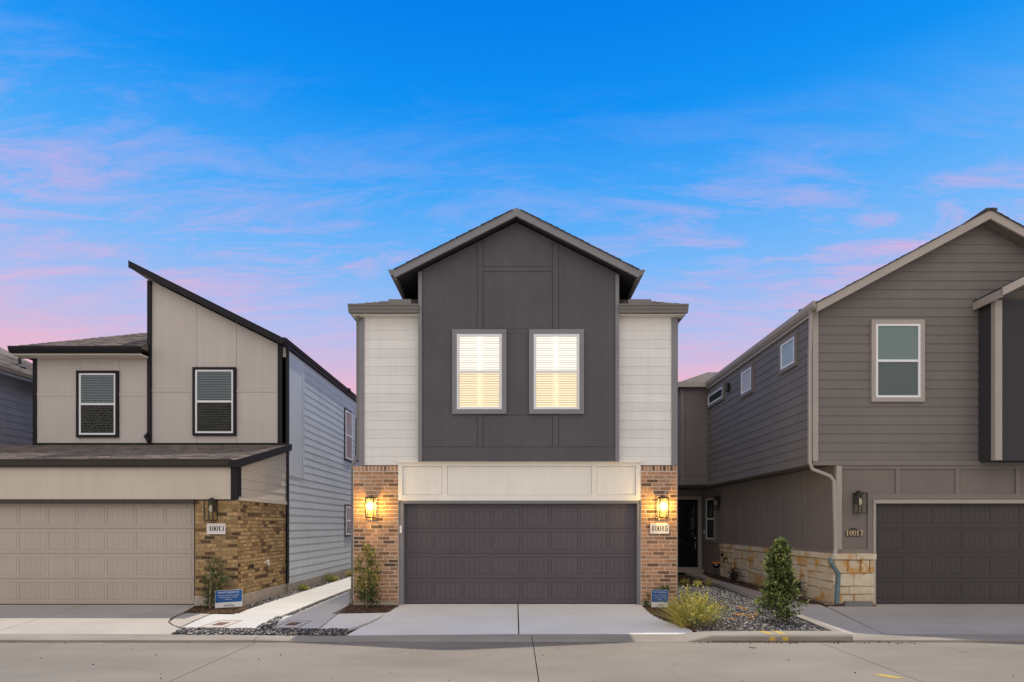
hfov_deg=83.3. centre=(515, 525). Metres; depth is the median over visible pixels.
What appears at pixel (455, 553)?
garage door
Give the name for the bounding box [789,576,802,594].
dark plant
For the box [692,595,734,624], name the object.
grassy bush
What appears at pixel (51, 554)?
garage door
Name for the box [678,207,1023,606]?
house
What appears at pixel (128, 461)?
house
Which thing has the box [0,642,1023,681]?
road
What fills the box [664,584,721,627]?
yellow bush
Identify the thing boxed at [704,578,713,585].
sprig
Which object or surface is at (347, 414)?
window
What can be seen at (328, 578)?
grass clump
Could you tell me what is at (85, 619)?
driveway
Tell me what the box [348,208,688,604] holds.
house
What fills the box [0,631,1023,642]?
kerb
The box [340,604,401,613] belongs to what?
mulch
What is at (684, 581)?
sprig
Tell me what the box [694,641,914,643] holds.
debris
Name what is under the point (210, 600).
young shrub
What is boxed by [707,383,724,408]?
window
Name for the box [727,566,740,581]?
dark plant
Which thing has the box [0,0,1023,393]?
sky
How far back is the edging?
10.35 m
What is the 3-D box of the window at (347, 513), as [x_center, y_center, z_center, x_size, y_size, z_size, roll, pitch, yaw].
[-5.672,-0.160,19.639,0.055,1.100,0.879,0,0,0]
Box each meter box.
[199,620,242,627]
[272,620,312,627]
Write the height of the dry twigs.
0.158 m
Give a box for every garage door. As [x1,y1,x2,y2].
[0,504,194,604]
[405,504,635,603]
[876,504,1023,603]
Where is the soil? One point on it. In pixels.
(679, 574)
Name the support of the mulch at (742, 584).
on the mulch base
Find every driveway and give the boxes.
[0,605,193,633]
[348,604,692,634]
[784,604,1023,633]
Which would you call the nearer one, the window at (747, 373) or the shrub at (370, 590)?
the shrub at (370, 590)
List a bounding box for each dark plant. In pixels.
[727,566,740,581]
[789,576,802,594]
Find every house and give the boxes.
[0,260,358,605]
[0,347,32,444]
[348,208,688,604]
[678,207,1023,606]
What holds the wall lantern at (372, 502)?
attached to the house at (516, 405)
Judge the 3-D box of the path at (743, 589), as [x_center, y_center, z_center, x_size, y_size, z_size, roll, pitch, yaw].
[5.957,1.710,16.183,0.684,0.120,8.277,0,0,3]
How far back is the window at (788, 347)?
12.99 m
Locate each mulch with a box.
[185,605,250,613]
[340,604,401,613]
[642,605,695,630]
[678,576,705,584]
[701,572,824,604]
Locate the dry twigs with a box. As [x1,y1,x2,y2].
[685,620,742,630]
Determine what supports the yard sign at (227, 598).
on the mulch at (214, 610)
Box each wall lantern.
[204,498,217,520]
[365,495,376,517]
[657,495,668,517]
[712,496,719,509]
[853,491,867,513]
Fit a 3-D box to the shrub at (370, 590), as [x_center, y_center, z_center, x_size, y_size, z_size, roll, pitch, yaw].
[-2.989,1.010,11.619,0.673,1.355,0.729,0,0,0]
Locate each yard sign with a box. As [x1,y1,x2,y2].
[215,589,241,607]
[651,590,667,607]
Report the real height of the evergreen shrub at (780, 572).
1.510 m
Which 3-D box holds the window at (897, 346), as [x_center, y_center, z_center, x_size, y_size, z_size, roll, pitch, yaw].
[7.945,-3.417,11.970,1.103,1.705,0.060,0,0,0]
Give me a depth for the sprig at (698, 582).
15.59 m
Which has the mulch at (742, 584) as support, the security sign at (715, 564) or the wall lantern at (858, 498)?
the security sign at (715, 564)
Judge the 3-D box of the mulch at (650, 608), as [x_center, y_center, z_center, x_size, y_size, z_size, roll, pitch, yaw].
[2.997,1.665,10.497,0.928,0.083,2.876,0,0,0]
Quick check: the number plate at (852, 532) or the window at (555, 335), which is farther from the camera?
the number plate at (852, 532)
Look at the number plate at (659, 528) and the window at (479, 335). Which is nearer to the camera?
the window at (479, 335)
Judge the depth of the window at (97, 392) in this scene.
14.34 m
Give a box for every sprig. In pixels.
[680,578,689,584]
[693,580,702,586]
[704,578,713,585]
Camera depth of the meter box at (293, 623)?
9.72 m
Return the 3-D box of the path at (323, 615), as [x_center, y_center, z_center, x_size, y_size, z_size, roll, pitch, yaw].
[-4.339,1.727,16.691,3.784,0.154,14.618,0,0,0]
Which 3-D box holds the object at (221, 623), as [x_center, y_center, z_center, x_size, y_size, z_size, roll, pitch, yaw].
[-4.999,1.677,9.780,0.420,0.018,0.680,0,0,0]
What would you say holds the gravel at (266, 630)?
on the soil
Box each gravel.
[172,575,350,634]
[677,584,825,631]
[718,606,758,619]
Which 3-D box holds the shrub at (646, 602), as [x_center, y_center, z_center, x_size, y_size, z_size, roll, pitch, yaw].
[2.927,1.438,11.786,0.617,0.471,0.292,0,0,0]
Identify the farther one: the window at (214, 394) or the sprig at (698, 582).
the sprig at (698, 582)
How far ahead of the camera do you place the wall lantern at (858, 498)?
11.88 m
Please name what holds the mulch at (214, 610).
on the mulch base
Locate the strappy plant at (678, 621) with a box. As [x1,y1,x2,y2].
[643,590,711,627]
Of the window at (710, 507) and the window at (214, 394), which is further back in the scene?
the window at (710, 507)
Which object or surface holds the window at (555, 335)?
in the house at (516, 405)
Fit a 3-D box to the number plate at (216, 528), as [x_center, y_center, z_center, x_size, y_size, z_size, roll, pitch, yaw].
[-6.131,0.071,11.815,0.374,0.221,0.035,0,0,0]
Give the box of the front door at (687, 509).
[678,500,697,566]
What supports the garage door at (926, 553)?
in the house at (894, 389)
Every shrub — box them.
[198,557,233,607]
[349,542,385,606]
[644,584,671,606]
[753,537,809,621]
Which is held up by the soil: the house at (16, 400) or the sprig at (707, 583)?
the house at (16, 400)
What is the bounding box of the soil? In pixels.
[169,572,720,633]
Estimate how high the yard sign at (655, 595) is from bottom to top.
0.419 m
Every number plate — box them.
[207,523,225,533]
[650,523,668,533]
[846,528,862,535]
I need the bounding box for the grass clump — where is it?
[323,572,334,581]
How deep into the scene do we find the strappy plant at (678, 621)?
9.47 m
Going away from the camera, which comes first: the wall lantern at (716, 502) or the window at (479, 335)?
the window at (479, 335)
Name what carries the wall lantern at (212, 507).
attached to the house at (128, 461)
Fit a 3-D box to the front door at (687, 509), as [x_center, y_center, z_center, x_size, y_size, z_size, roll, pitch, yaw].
[5.983,0.285,20.398,0.966,2.389,0.113,0,0,0]
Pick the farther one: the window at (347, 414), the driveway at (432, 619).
the window at (347, 414)
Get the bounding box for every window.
[76,371,118,437]
[192,367,236,435]
[344,407,351,462]
[344,504,350,536]
[452,329,505,413]
[529,329,583,413]
[705,495,716,542]
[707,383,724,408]
[740,362,753,398]
[778,331,797,374]
[870,319,924,401]
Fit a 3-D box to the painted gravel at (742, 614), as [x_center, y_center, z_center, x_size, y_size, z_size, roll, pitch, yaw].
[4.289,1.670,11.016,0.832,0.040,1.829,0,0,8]
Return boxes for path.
[170,577,384,630]
[684,573,803,603]
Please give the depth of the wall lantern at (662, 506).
11.80 m
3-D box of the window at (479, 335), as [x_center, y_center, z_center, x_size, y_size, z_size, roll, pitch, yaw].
[-0.735,-3.148,11.811,1.109,1.730,0.062,0,0,0]
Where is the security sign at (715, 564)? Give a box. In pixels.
[712,562,719,567]
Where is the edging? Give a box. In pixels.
[715,583,839,630]

